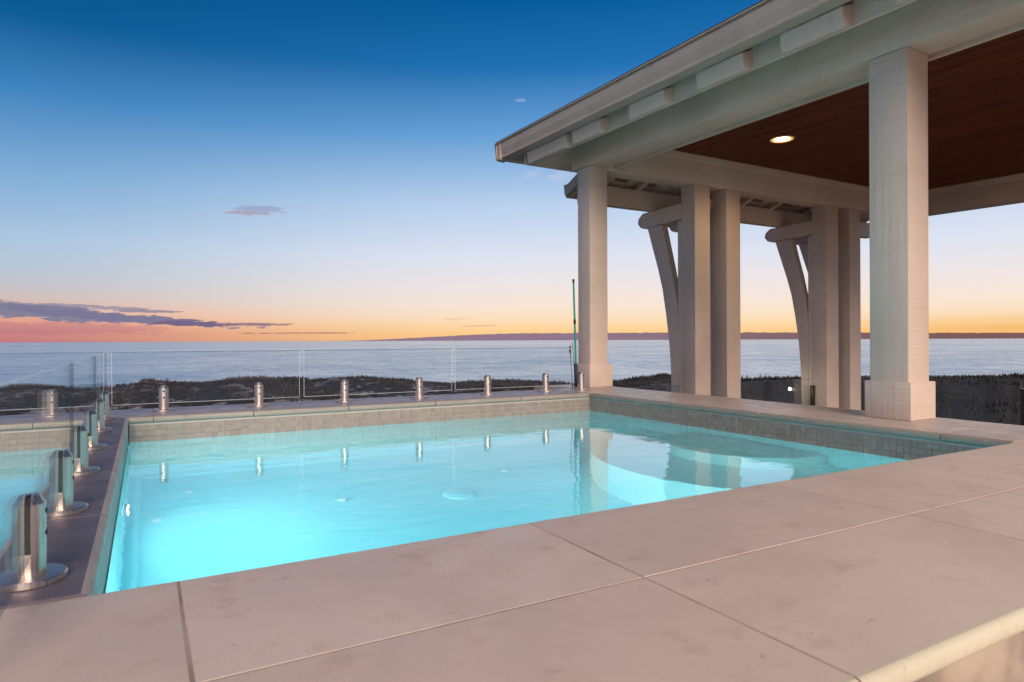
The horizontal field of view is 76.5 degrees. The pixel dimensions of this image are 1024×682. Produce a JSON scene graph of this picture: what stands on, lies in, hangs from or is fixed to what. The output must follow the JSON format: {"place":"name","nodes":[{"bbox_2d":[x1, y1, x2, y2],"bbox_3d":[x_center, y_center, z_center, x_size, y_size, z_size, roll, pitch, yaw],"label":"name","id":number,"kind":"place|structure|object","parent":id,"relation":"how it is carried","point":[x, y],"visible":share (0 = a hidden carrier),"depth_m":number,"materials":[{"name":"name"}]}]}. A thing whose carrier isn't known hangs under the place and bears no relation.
{"place":"outdoors","nodes":[
{"label":"outdoors","id":0,"kind":"place"},
{"bbox_2d":[0,427,72,451],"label":"reflection of pool wall","id":1,"kind":"structure","parent":0,"point":[15,440],"depth_m":3.65,"materials":[{"name":"grey tile"}]},
{"bbox_2d":[94,429,127,594],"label":"dividing pool wall","id":2,"kind":"structure","parent":0,"point":[101,580],"depth_m":1.88,"materials":[{"name":"grey tile"}]},
{"bbox_2d":[0,418,128,609],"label":"fence coping","id":3,"kind":"object","parent":2,"relation":"on","point":[75,543],"visible":0.55,"depth_m":1.53,"materials":[{"name":"stone"}]},
{"bbox_2d":[0,391,115,591],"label":"glass fence","id":4,"kind":"object","parent":3,"relation":"on","point":[32,568],"visible":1,"depth_m":1.25,"materials":[{"name":"grey"}]},
{"bbox_2d":[129,398,588,442],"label":"pool wall","id":5,"kind":"structure","parent":0,"point":[157,431],"depth_m":4.49,"materials":[{"name":"grey tile"}]},
{"bbox_2d":[0,389,588,430],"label":"coping","id":6,"kind":"object","parent":5,"relation":"on","point":[34,421],"visible":0.95,"depth_m":4.42,"materials":[{"name":"stone"}]},
{"bbox_2d":[0,347,588,417],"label":"glass fence","id":7,"kind":"object","parent":6,"relation":"on","point":[52,402],"visible":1,"depth_m":4.50,"materials":[{"name":"grey"}]},
{"bbox_2d":[0,441,1023,681],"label":"stone deck","id":8,"kind":"structure","parent":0,"point":[908,571],"depth_m":1.11,"materials":[{"name":"stone"}]},
{"bbox_2d":[0,338,1023,388],"bbox_3d":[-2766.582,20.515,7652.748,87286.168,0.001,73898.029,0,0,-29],"label":"sea","id":9,"kind":"structure","parent":0,"point":[434,361],"depth_m":315.72,"materials":[{"name":"liquid"}]},
{"bbox_2d":[0,377,1023,424],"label":"sand dunes","id":10,"kind":"structure","parent":0,"point":[206,399],"depth_m":43.46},
{"bbox_2d":[0,372,1023,423],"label":"dune scrub","id":11,"kind":"object","parent":10,"relation":"on","point":[270,382],"visible":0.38,"depth_m":47.86,"materials":[{"name":"green plant"}]},
{"bbox_2d":[0,0,1023,342],"label":"sky","id":12,"kind":"structure","parent":0,"point":[171,170],"materials":[{"name":"blue"}]},
{"bbox_2d":[590,398,985,459],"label":"pool wall","id":13,"kind":"structure","parent":0,"point":[901,447],"depth_m":3.79,"materials":[{"name":"grey tile"}]},
{"bbox_2d":[534,385,1023,446],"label":"coping","id":14,"kind":"object","parent":13,"relation":"on","point":[979,433],"visible":0.92,"depth_m":3.82,"materials":[{"name":"stone"}]},
{"bbox_2d":[569,345,572,388],"bbox_3d":[0.538,0.247,5.932,0.040,0.403,0.024,0,0,-29],"label":"garden stake","id":15,"kind":"object","parent":14,"relation":"on","point":[571,365],"visible":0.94,"depth_m":5.93,"materials":[{"name":"grey metal"}]},
{"bbox_2d":[572,342,574,387],"bbox_3d":[0.564,0.233,5.947,0.029,0.430,0.006,0,0,-29],"label":"garden stake","id":16,"kind":"object","parent":14,"relation":"on","point":[573,364],"visible":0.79,"depth_m":5.95,"materials":[{"name":"grey metal"}]},
{"bbox_2d":[572,279,577,386],"bbox_3d":[0.581,-0.065,5.992,0.050,0.998,0.033,0,0,-29],"label":"pool pole","id":17,"kind":"object","parent":14,"relation":"on","point":[575,363],"visible":0.99,"depth_m":5.98,"materials":[{"name":"teal"}]},
{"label":"pavilion floor","id":18,"kind":"structure","parent":0,"visible":0},
{"bbox_2d":[631,378,814,405],"bbox_3d":[2.913,0.936,7.655,4.600,0.905,0.066,0,0,-29],"label":"glass balustrade","id":19,"kind":"object","parent":18,"relation":"on","point":[812,395],"visible":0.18,"depth_m":8.10,"materials":[{"name":"grey"}]},
{"bbox_2d":[494,0,1023,420],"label":"pavilion","id":20,"kind":"structure","parent":18,"relation":"on","point":[900,121],"depth_m":5.80,"materials":[{"name":"white wood"}]},
{"bbox_2d":[769,136,794,142],"bbox_3d":[2.615,-1.947,6.289,0.228,0.010,0.228,0,0,-29],"label":"ceiling light","id":21,"kind":"object","parent":20,"relation":"attached to","point":[780,139],"visible":1,"depth_m":6.29,"materials":[{"name":"white plastic"}]},
{"bbox_2d":[789,388,790,402],"bbox_3d":[3.478,0.981,8.120,0.030,0.780,0.030,0,0,-29],"label":"garden lamp","id":22,"kind":"object","parent":18,"relation":"on","point":[789,395],"visible":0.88,"depth_m":8.11,"materials":[{"name":"brown metal"}]},
{"bbox_2d":[942,377,1023,425],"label":"glass balustrade","id":23,"kind":"object","parent":18,"relation":"on","point":[1022,403],"visible":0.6,"depth_m":7.32,"materials":[{"name":"grey"}]},
{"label":"pool basin","id":24,"kind":"structure","parent":0,"visible":0},
{"bbox_2d":[104,411,906,592],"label":"pool water","id":25,"kind":"structure","parent":24,"relation":"in","point":[190,508],"depth_m":2.80,"materials":[{"name":"blue liquid"}]},
{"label":"pool basin","id":26,"kind":"structure","parent":0,"visible":0},
{"bbox_2d":[0,447,69,551],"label":"pool water","id":27,"kind":"structure","parent":26,"relation":"in","point":[23,471],"depth_m":2.89,"materials":[{"name":"blue liquid"}]}
]}

